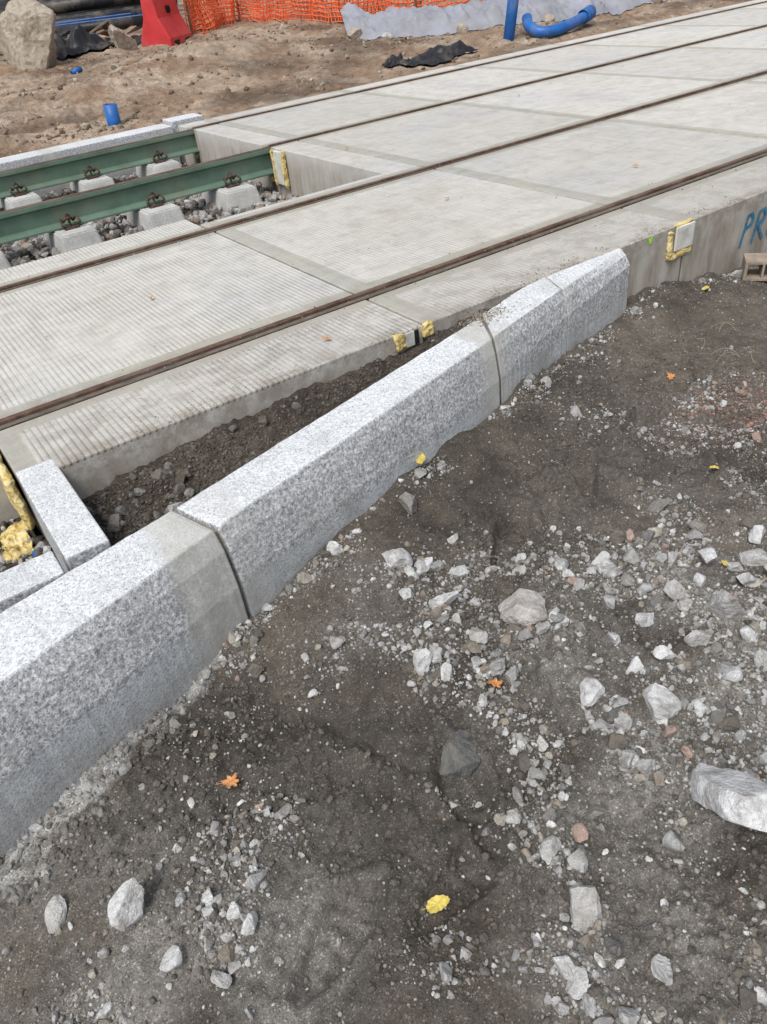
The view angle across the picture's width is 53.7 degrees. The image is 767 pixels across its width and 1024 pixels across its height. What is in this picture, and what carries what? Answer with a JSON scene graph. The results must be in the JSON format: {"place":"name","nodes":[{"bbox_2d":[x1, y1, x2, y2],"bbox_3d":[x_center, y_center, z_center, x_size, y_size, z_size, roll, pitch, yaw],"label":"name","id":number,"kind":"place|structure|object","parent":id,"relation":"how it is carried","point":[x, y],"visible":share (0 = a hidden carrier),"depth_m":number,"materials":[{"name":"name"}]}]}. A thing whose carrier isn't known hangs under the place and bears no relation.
{"place":"outdoors","nodes":[
{"label":"outdoors","id":0,"kind":"place"},
{"bbox_2d":[0,519,50,572],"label":"pit gravel","id":1,"kind":"structure","parent":0,"point":[38,547],"depth_m":2.25,"materials":[{"name":"stone"}]},
{"bbox_2d":[82,309,489,545],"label":"backfill gravel","id":2,"kind":"structure","parent":0,"point":[220,449],"depth_m":2.34,"materials":[{"name":"grey gravel"}]},
{"bbox_2d":[107,514,121,532],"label":"rock","id":3,"kind":"object","parent":2,"relation":"on","point":[114,524],"visible":0.98,"depth_m":2.19,"materials":[{"name":"stone"}]},
{"bbox_2d":[0,0,766,1023],"bbox_3d":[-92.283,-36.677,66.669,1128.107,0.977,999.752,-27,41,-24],"label":"ground","id":4,"kind":"structure","parent":0,"point":[146,90],"depth_m":1.72,"materials":[{"name":"soil"}]},
{"bbox_2d":[0,251,11,269],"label":"concrete sleeper block","id":5,"kind":"structure","parent":4,"relation":"on","point":[4,263],"depth_m":4.77,"materials":[{"name":"grey concrete"}]},
{"bbox_2d":[0,182,41,209],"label":"concrete sleeper block","id":6,"kind":"structure","parent":4,"relation":"on","point":[18,199],"depth_m":5.99,"materials":[{"name":"grey concrete"}]},
{"bbox_2d":[0,0,56,69],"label":"boulder","id":7,"kind":"object","parent":4,"relation":"on","point":[27,29],"visible":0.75,"depth_m":10.60,"materials":[{"name":"stone"}]},
{"bbox_2d":[0,551,64,612],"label":"granite edging block","id":8,"kind":"structure","parent":4,"relation":"on","point":[22,581],"depth_m":1.79,"materials":[{"name":"grey stone"}]},
{"bbox_2d":[44,894,66,933],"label":"rock","id":9,"kind":"object","parent":4,"relation":"on","point":[55,912],"visible":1,"depth_m":1.43,"materials":[{"name":"stone"}]},
{"bbox_2d":[16,459,111,573],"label":"granite edging block","id":10,"kind":"structure","parent":4,"relation":"on","point":[76,536],"depth_m":1.99,"materials":[{"name":"grey stone"}]},
{"bbox_2d":[44,213,102,253],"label":"concrete sleeper block","id":11,"kind":"structure","parent":4,"relation":"on","point":[70,237],"depth_m":5.00,"materials":[{"name":"grey concrete"}]},
{"bbox_2d":[54,24,113,58],"bbox_3d":[-4.802,-7.270,11.665,1.279,0.389,0.826,-31,43,-29],"label":"black plastic sheet","id":12,"kind":"object","parent":4,"relation":"on","point":[80,40],"visible":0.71,"depth_m":11.54,"materials":[{"name":"black plastic"}]},
{"bbox_2d":[0,0,177,33],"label":"black pipe stack","id":13,"kind":"object","parent":4,"relation":"on","point":[88,16],"visible":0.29,"depth_m":15.25,"materials":[{"name":"plastic"}]},
{"bbox_2d":[0,124,180,196],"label":"granite edging beam","id":14,"kind":"structure","parent":4,"relation":"on","point":[59,151],"depth_m":6.60,"materials":[{"name":"grey stone"}]},
{"bbox_2d":[70,165,114,192],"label":"concrete sleeper block","id":15,"kind":"structure","parent":4,"relation":"on","point":[92,182],"depth_m":6.24,"materials":[{"name":"grey concrete"}]},
{"bbox_2d":[0,663,220,920],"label":"haunch mortar lumps","id":16,"kind":"object","parent":4,"relation":"on","point":[85,793],"visible":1,"depth_m":1.64,"materials":[{"name":"concrete"}]},
{"bbox_2d":[103,103,121,125],"bbox_3d":[-2.601,-3.772,7.306,0.140,0.294,0.130,-27,41,-24],"label":"blue pipe stub","id":17,"kind":"object","parent":4,"relation":"on","point":[111,111],"visible":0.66,"depth_m":7.24,"materials":[{"name":"plastic"}]},
{"bbox_2d":[108,24,137,49],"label":"boulder","id":18,"kind":"object","parent":4,"relation":"on","point":[121,38],"visible":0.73,"depth_m":11.68,"materials":[{"name":"stone"}]},
{"bbox_2d":[0,511,247,857],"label":"granite kerb stone","id":19,"kind":"object","parent":4,"relation":"on","point":[102,653],"visible":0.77,"depth_m":1.71,"materials":[{"name":"grey stone"}]},
{"bbox_2d":[184,516,234,575],"bbox_3d":[-0.438,0.234,2.064,0.169,0.506,0.035,18,43,30],"label":"kerb joint mortar","id":20,"kind":"object","parent":19,"relation":"attached to","point":[217,535],"visible":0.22,"depth_m":1.91,"materials":[{"name":"grey concrete"}]},
{"bbox_2d":[107,877,144,931],"bbox_3d":[-0.476,0.735,1.411,0.076,0.100,0.062,-27,41,-24],"label":"rock","id":21,"kind":"object","parent":4,"relation":"on","point":[125,907],"visible":1,"depth_m":1.40,"materials":[{"name":"stone"}]},
{"bbox_2d":[0,163,299,266],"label":"track ballast","id":22,"kind":"structure","parent":4,"relation":"on","point":[18,252],"depth_m":5.45,"materials":[{"name":"gravel"}]},
{"bbox_2d":[126,192,184,229],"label":"concrete sleeper block","id":23,"kind":"structure","parent":22,"relation":"on","point":[155,214],"depth_m":5.25,"materials":[{"name":"grey concrete"}]},
{"bbox_2d":[136,150,181,177],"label":"concrete sleeper block","id":24,"kind":"structure","parent":22,"relation":"on","point":[160,166],"depth_m":6.50,"materials":[{"name":"grey concrete"}]},
{"bbox_2d":[140,0,191,46],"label":"red plastic barrier","id":25,"kind":"object","parent":4,"relation":"on","point":[164,22],"visible":0.88,"depth_m":11.90,"materials":[{"name":"red plastic"}]},
{"bbox_2d":[160,945,182,972],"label":"rock","id":26,"kind":"object","parent":4,"relation":"on","point":[172,960],"visible":1,"depth_m":1.35,"materials":[{"name":"stone"}]},
{"bbox_2d":[162,113,203,162],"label":"granite edging beam","id":27,"kind":"structure","parent":4,"relation":"on","point":[174,122],"depth_m":7.00,"materials":[{"name":"grey stone"}]},
{"bbox_2d":[201,888,213,903],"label":"rock","id":28,"kind":"object","parent":4,"relation":"on","point":[207,896],"visible":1,"depth_m":1.44,"materials":[{"name":"stone"}]},
{"bbox_2d":[210,969,231,988],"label":"rock","id":29,"kind":"object","parent":4,"relation":"on","point":[221,979],"visible":1,"depth_m":1.33,"materials":[{"name":"stone"}]},
{"bbox_2d":[220,773,238,786],"bbox_3d":[-0.339,0.584,1.638,0.052,0.011,0.030,-10,44,-4],"label":"fallen leaf","id":30,"kind":"object","parent":4,"relation":"on","point":[229,781],"visible":1,"depth_m":1.64,"materials":[{"name":"orange plant"}]},
{"bbox_2d":[202,172,261,214],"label":"concrete sleeper block","id":31,"kind":"structure","parent":4,"relation":"on","point":[239,195],"depth_m":5.50,"materials":[{"name":"grey concrete"}]},
{"bbox_2d":[228,901,241,918],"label":"rock","id":32,"kind":"object","parent":4,"relation":"on","point":[235,910],"visible":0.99,"depth_m":1.41,"materials":[{"name":"stone"}]},
{"bbox_2d":[184,0,483,34],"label":"orange safety fence","id":33,"kind":"object","parent":4,"relation":"on","point":[206,4],"visible":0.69,"depth_m":12.81,"materials":[{"name":"plastic"}]},
{"bbox_2d":[329,636,346,649],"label":"rock","id":34,"kind":"object","parent":4,"relation":"on","point":[336,642],"visible":1,"depth_m":1.89,"materials":[{"name":"stone"}]},
{"bbox_2d":[177,319,499,615],"bbox_3d":[-0.002,-0.122,2.450,0.200,0.525,1.367,22,46,34],"label":"granite kerb stone","id":35,"kind":"object","parent":4,"relation":"on","point":[278,516],"visible":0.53,"depth_m":2.17,"materials":[{"name":"grey stone"}]},
{"bbox_2d":[347,27,360,38],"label":"rubble stone","id":36,"kind":"object","parent":4,"relation":"on","point":[354,32],"visible":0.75,"depth_m":10.76,"materials":[{"name":"beige stone"}]},
{"bbox_2d":[0,0,725,156],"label":"earth clods","id":37,"kind":"object","parent":4,"relation":"on","point":[321,88],"visible":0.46,"depth_m":9.27,"materials":[{"name":"soil"}]},
{"bbox_2d":[0,0,766,540],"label":"concrete track slab","id":38,"kind":"structure","parent":4,"relation":"on","point":[102,322],"depth_m":3.63,"materials":[{"name":"grey concrete"}]},
{"bbox_2d":[0,454,43,563],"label":"foam joint seal","id":39,"kind":"object","parent":38,"relation":"attached to","point":[15,543],"visible":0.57,"depth_m":2.26,"materials":[{"name":"yellow plastic"}]},
{"bbox_2d":[0,129,199,198],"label":"green steel rail","id":40,"kind":"object","parent":38,"relation":"attached to","point":[49,173],"visible":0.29,"depth_m":6.33,"materials":[{"name":"metal"}]},
{"bbox_2d":[0,146,272,244],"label":"green steel rail","id":41,"kind":"object","parent":38,"relation":"attached to","point":[31,220],"visible":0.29,"depth_m":5.25,"materials":[{"name":"metal"}]},
{"bbox_2d":[131,319,344,398],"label":"slab crumbs","id":42,"kind":"object","parent":38,"relation":"on","point":[279,345],"visible":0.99,"depth_m":2.73,"materials":[{"name":"concrete"}]},
{"bbox_2d":[279,151,289,189],"bbox_3d":[-0.723,-2.503,5.557,0.042,0.268,0.034,-27,41,-24],"label":"foam strip","id":43,"kind":"object","parent":38,"relation":"attached to","point":[284,167],"visible":1,"depth_m":5.55,"materials":[{"name":"yellow plastic"}]},
{"bbox_2d":[0,149,766,430],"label":"embedded tram rail","id":44,"kind":"object","parent":38,"relation":"on","point":[76,395],"depth_m":3.00,"materials":[{"name":"metal"}]},
{"bbox_2d":[0,70,766,292],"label":"embedded tram rail","id":45,"kind":"object","parent":38,"relation":"on","point":[54,273],"depth_m":4.33,"materials":[{"name":"metal"}]},
{"bbox_2d":[0,73,766,539],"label":"joint filler","id":46,"kind":"object","parent":38,"relation":"in","point":[32,513],"visible":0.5,"depth_m":3.07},
{"bbox_2d":[4,29,764,417],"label":"slab crumbs","id":47,"kind":"object","parent":38,"relation":"on","point":[362,213],"visible":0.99,"depth_m":3.80,"materials":[{"name":"concrete"}]},
{"bbox_2d":[392,321,433,350],"bbox_3d":[0.109,-0.633,2.731,0.180,0.068,0.027,-29,42,-26],"label":"foam joint seal","id":48,"kind":"object","parent":38,"relation":"attached to","point":[405,341],"visible":1,"depth_m":2.72,"materials":[{"name":"yellow plastic"}]},
{"bbox_2d":[194,51,662,191],"bbox_3d":[14.616,-10.453,13.708,38.140,0.391,3.310,-27,41,-24],"label":"joint filler","id":49,"kind":"object","parent":38,"relation":"in","point":[275,186],"visible":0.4,"depth_m":5.87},
{"bbox_2d":[123,196,741,432],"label":"slab crumbs","id":50,"kind":"object","parent":38,"relation":"on","point":[421,324],"visible":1,"depth_m":2.96,"materials":[{"name":"concrete"}]},
{"bbox_2d":[192,1,766,128],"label":"embedded tram rail","id":51,"kind":"object","parent":38,"relation":"on","point":[359,91],"visible":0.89,"depth_m":7.89,"materials":[{"name":"metal"}]},
{"bbox_2d":[268,25,766,146],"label":"embedded tram rail","id":52,"kind":"object","parent":38,"relation":"on","point":[461,99],"visible":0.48,"depth_m":6.64,"materials":[{"name":"metal"}]},
{"bbox_2d":[665,219,695,261],"bbox_3d":[1.319,-1.210,3.371,0.189,0.160,0.034,-27,41,-24],"label":"foam joint seal","id":53,"kind":"object","parent":38,"relation":"attached to","point":[684,236],"visible":1,"depth_m":3.36,"materials":[{"name":"white plastic"}]},
{"bbox_2d":[738,207,766,247],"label":"spray painted lettering","id":54,"kind":"object","parent":38,"relation":"attached to","point":[758,223],"visible":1,"depth_m":3.64,"materials":[{"name":"blue paint"}]},
{"bbox_3d":[-0.816,-2.645,5.757,0.085,0.257,0.192,-27,41,-24],"label":"foam","id":55,"kind":"object","parent":38,"relation":"attached to","visible":0},
{"bbox_2d":[272,150,285,185],"bbox_3d":[-0.764,-2.545,5.604,0.023,0.230,0.120,-27,41,-24],"label":"white foam board","id":56,"kind":"object","parent":55,"relation":"attached to","point":[278,167],"visible":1,"depth_m":5.60,"materials":[{"name":"white plastic"}]},
{"bbox_2d":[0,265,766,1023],"bbox_3d":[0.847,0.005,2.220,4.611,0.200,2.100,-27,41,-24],"label":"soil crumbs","id":57,"kind":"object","parent":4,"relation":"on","point":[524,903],"visible":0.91,"depth_m":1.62,"materials":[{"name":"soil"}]},
{"bbox_2d":[422,895,449,912],"bbox_3d":[0.097,0.725,1.399,0.057,0.010,0.029,-21,46,-3],"label":"fallen leaf","id":58,"kind":"object","parent":57,"relation":"on","point":[436,903],"visible":1,"depth_m":1.40,"materials":[{"name":"yellow plant"}]},
{"bbox_2d":[382,52,408,66],"bbox_3d":[0.149,-5.259,8.815,0.340,0.136,0.522,-4,37,4],"label":"black plastic sheet","id":59,"kind":"object","parent":4,"relation":"on","point":[392,60],"visible":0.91,"depth_m":8.73,"materials":[{"name":"black plastic"}]},
{"bbox_2d":[382,548,412,567],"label":"rock","id":60,"kind":"object","parent":4,"relation":"on","point":[398,558],"visible":0.97,"depth_m":2.08,"materials":[{"name":"stone"}]},
{"bbox_2d":[399,588,410,600],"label":"rock","id":61,"kind":"object","parent":4,"relation":"on","point":[405,593],"visible":0.98,"depth_m":2.01,"materials":[{"name":"stone"}]},
{"bbox_2d":[399,492,416,514],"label":"rock","id":62,"kind":"object","parent":4,"relation":"on","point":[407,501],"visible":0.98,"depth_m":2.24,"materials":[{"name":"stone"}]},
{"bbox_2d":[413,648,431,675],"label":"rock","id":63,"kind":"object","parent":4,"relation":"on","point":[422,660],"visible":1,"depth_m":1.82,"materials":[{"name":"stone"}]},
{"bbox_2d":[399,40,477,66],"bbox_3d":[0.591,-5.369,8.854,0.622,0.175,0.986,20,44,31],"label":"black plastic sheet","id":64,"kind":"object","parent":4,"relation":"on","point":[437,54],"visible":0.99,"depth_m":8.71,"materials":[{"name":"black plastic"}]},
{"bbox_2d":[450,564,467,578],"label":"rock","id":65,"kind":"object","parent":4,"relation":"on","point":[459,571],"visible":0.81,"depth_m":2.05,"materials":[{"name":"stone"}]},
{"bbox_2d":[440,729,480,777],"bbox_3d":[0.172,0.525,1.651,0.084,0.066,0.109,4,38,14],"label":"rock","id":66,"kind":"object","parent":4,"relation":"on","point":[460,757],"visible":0.98,"depth_m":1.63,"materials":[{"name":"stone"}]},
{"bbox_2d":[469,627,488,643],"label":"rock","id":67,"kind":"object","parent":4,"relation":"on","point":[478,635],"visible":1,"depth_m":1.88,"materials":[{"name":"stone"}]},
{"bbox_2d":[442,302,530,331],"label":"spilled soil","id":68,"kind":"structure","parent":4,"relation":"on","point":[488,315],"depth_m":2.73,"materials":[{"name":"soil"}]},
{"bbox_2d":[340,0,665,39],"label":"geotextile sheet","id":69,"kind":"object","parent":4,"relation":"on","point":[424,20],"visible":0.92,"depth_m":10.73,"materials":[{"name":"white fabric"}]},
{"bbox_2d":[503,0,518,40],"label":"blue upright pipe","id":70,"kind":"object","parent":4,"relation":"on","point":[510,19],"visible":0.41,"depth_m":9.51,"materials":[{"name":"plastic"}]},
{"bbox_2d":[498,588,548,626],"bbox_3d":[0.358,0.251,1.938,0.118,0.083,0.117,-10,37,-4],"label":"rock","id":71,"kind":"object","parent":4,"relation":"on","point":[523,607],"visible":0.99,"depth_m":1.91,"materials":[{"name":"stone"}]},
{"bbox_2d":[482,277,566,403],"bbox_3d":[0.536,-0.551,2.934,0.177,0.525,0.562,22,46,34],"label":"granite kerb stone","id":72,"kind":"object","parent":4,"relation":"on","point":[528,339],"visible":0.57,"depth_m":2.77,"materials":[{"name":"grey stone"}]},
{"bbox_2d":[522,5,595,37],"bbox_3d":[2.299,-6.342,9.771,1.150,0.269,0.529,-27,41,-24],"label":"blue bent pipe","id":73,"kind":"object","parent":4,"relation":"on","point":[586,14],"visible":1,"depth_m":9.58,"materials":[{"name":"plastic"}]},
{"bbox_2d":[571,823,588,842],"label":"rock","id":74,"kind":"object","parent":4,"relation":"on","point":[580,832],"visible":1,"depth_m":1.48,"materials":[{"name":"stone"}]},
{"bbox_2d":[569,885,601,933],"bbox_3d":[0.357,0.703,1.338,0.055,0.075,0.064,-8,37,-2],"label":"rock","id":75,"kind":"object","parent":4,"relation":"on","point":[585,910],"visible":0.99,"depth_m":1.33,"materials":[{"name":"stone"}]},
{"bbox_2d":[547,248,629,351],"bbox_3d":[0.869,-0.761,3.157,0.480,0.525,0.173,-27,41,-24],"label":"granite kerb stone","id":76,"kind":"object","parent":4,"relation":"on","point":[594,291],"visible":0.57,"depth_m":3.04,"materials":[{"name":"grey stone"}]},
{"bbox_2d":[584,805,606,819],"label":"rock","id":77,"kind":"object","parent":4,"relation":"on","point":[594,812],"visible":1,"depth_m":1.51,"materials":[{"name":"stone"}]},
{"bbox_2d":[597,558,618,572],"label":"rock","id":78,"kind":"object","parent":4,"relation":"on","point":[607,565],"visible":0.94,"depth_m":2.01,"materials":[{"name":"stone"}]},
{"bbox_2d":[625,656,643,675],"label":"rock","id":79,"kind":"object","parent":4,"relation":"on","point":[635,666],"visible":1,"depth_m":1.75,"materials":[{"name":"stone"}]},
{"bbox_2d":[635,613,653,626],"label":"rock","id":80,"kind":"object","parent":4,"relation":"on","point":[644,619],"visible":1,"depth_m":1.87,"materials":[{"name":"stone"}]},
{"bbox_2d":[646,498,670,511],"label":"rock","id":81,"kind":"object","parent":4,"relation":"on","point":[658,505],"visible":1,"depth_m":2.21,"materials":[{"name":"stone"}]},
{"bbox_2d":[642,683,681,720],"bbox_3d":[0.624,0.433,1.697,0.072,0.070,0.091,-9,37,-2],"label":"rock","id":82,"kind":"object","parent":4,"relation":"on","point":[662,702],"visible":0.9,"depth_m":1.67,"materials":[{"name":"stone"}]},
{"bbox_2d":[651,954,672,985],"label":"rock","id":83,"kind":"object","parent":4,"relation":"on","point":[661,969],"visible":0.98,"depth_m":1.24,"materials":[{"name":"stone"}]},
{"bbox_2d":[652,645,676,659],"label":"rock","id":84,"kind":"object","parent":4,"relation":"on","point":[661,652],"visible":1,"depth_m":1.77,"materials":[{"name":"stone"}]},
{"bbox_2d":[663,579,685,599],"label":"rock","id":85,"kind":"object","parent":4,"relation":"on","point":[674,589],"visible":1,"depth_m":1.93,"materials":[{"name":"stone"}]},
{"bbox_2d":[681,745,693,759],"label":"rock","id":86,"kind":"object","parent":4,"relation":"on","point":[686,751],"visible":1,"depth_m":1.59,"materials":[{"name":"stone"}]},
{"bbox_2d":[684,630,711,645],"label":"rock","id":87,"kind":"object","parent":4,"relation":"on","point":[697,637],"visible":1,"depth_m":1.79,"materials":[{"name":"stone"}]},
{"bbox_2d":[688,520,707,531],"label":"rock","id":88,"kind":"object","parent":4,"relation":"on","point":[700,526],"visible":0.96,"depth_m":2.17,"materials":[{"name":"stone"}]},
{"bbox_2d":[693,572,705,586],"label":"rock","id":89,"kind":"object","parent":4,"relation":"on","point":[699,579],"visible":0.99,"depth_m":1.96,"materials":[{"name":"stone"}]},
{"bbox_2d":[698,547,716,564],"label":"rock","id":90,"kind":"object","parent":4,"relation":"on","point":[708,555],"visible":1,"depth_m":2.02,"materials":[{"name":"stone"}]},
{"bbox_2d":[705,589,747,620],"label":"rock","id":91,"kind":"object","parent":4,"relation":"on","point":[721,603],"visible":0.81,"depth_m":1.84,"materials":[{"name":"stone"}]},
{"bbox_2d":[689,762,766,831],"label":"rock","id":92,"kind":"object","parent":4,"relation":"on","point":[737,797],"visible":1,"depth_m":1.41,"materials":[{"name":"stone"}]},
{"bbox_2d":[727,562,743,571],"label":"rock","id":93,"kind":"object","parent":4,"relation":"on","point":[734,566],"visible":0.99,"depth_m":1.99,"materials":[{"name":"stone"}]},
{"bbox_2d":[736,572,756,585],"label":"rock","id":94,"kind":"object","parent":4,"relation":"on","point":[746,578],"visible":0.84,"depth_m":1.91,"materials":[{"name":"stone"}]},
{"bbox_2d":[739,548,766,565],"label":"rock","id":95,"kind":"object","parent":4,"relation":"on","point":[756,557],"visible":0.89,"depth_m":2.02,"materials":[{"name":"stone"}]},
{"bbox_2d":[741,253,766,280],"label":"hollow clay brick","id":96,"kind":"object","parent":4,"relation":"on","point":[760,272],"visible":0.94,"depth_m":3.49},
{"bbox_2d":[748,525,764,544],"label":"rock","id":97,"kind":"object","parent":4,"relation":"on","point":[756,534],"visible":1,"depth_m":2.09,"materials":[{"name":"stone"}]},
{"bbox_2d":[753,649,766,671],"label":"rock","id":98,"kind":"object","parent":4,"relation":"on","point":[760,657],"visible":0.82,"depth_m":1.74,"materials":[{"name":"stone"}]},
{"bbox_2d":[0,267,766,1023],"bbox_3d":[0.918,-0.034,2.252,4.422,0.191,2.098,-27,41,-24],"label":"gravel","id":99,"kind":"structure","parent":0,"point":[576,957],"depth_m":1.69,"materials":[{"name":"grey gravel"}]},
{"bbox_2d":[433,590,459,605],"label":"rock","id":100,"kind":"object","parent":99,"relation":"on","point":[449,598],"visible":0.71,"depth_m":1.98,"materials":[{"name":"stone"}]},
{"bbox_2d":[539,835,561,864],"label":"rock","id":101,"kind":"object","parent":99,"relation":"on","point":[550,847],"visible":1,"depth_m":1.43,"materials":[{"name":"stone"}]},
{"bbox_2d":[579,677,604,706],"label":"rock","id":102,"kind":"object","parent":99,"relation":"on","point":[592,690],"visible":1,"depth_m":1.71,"materials":[{"name":"stone"}]},
{"bbox_2d":[618,752,636,768],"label":"rock","id":103,"kind":"object","parent":99,"relation":"on","point":[626,759],"visible":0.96,"depth_m":1.59,"materials":[{"name":"stone"}]},
{"bbox_2d":[721,665,742,682],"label":"rock","id":104,"kind":"object","parent":99,"relation":"on","point":[733,674],"visible":0.95,"depth_m":1.69,"materials":[{"name":"stone"}]},
{"bbox_2d":[740,625,757,642],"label":"rock","id":105,"kind":"object","parent":99,"relation":"on","point":[748,633],"visible":0.99,"depth_m":1.80,"materials":[{"name":"stone"}]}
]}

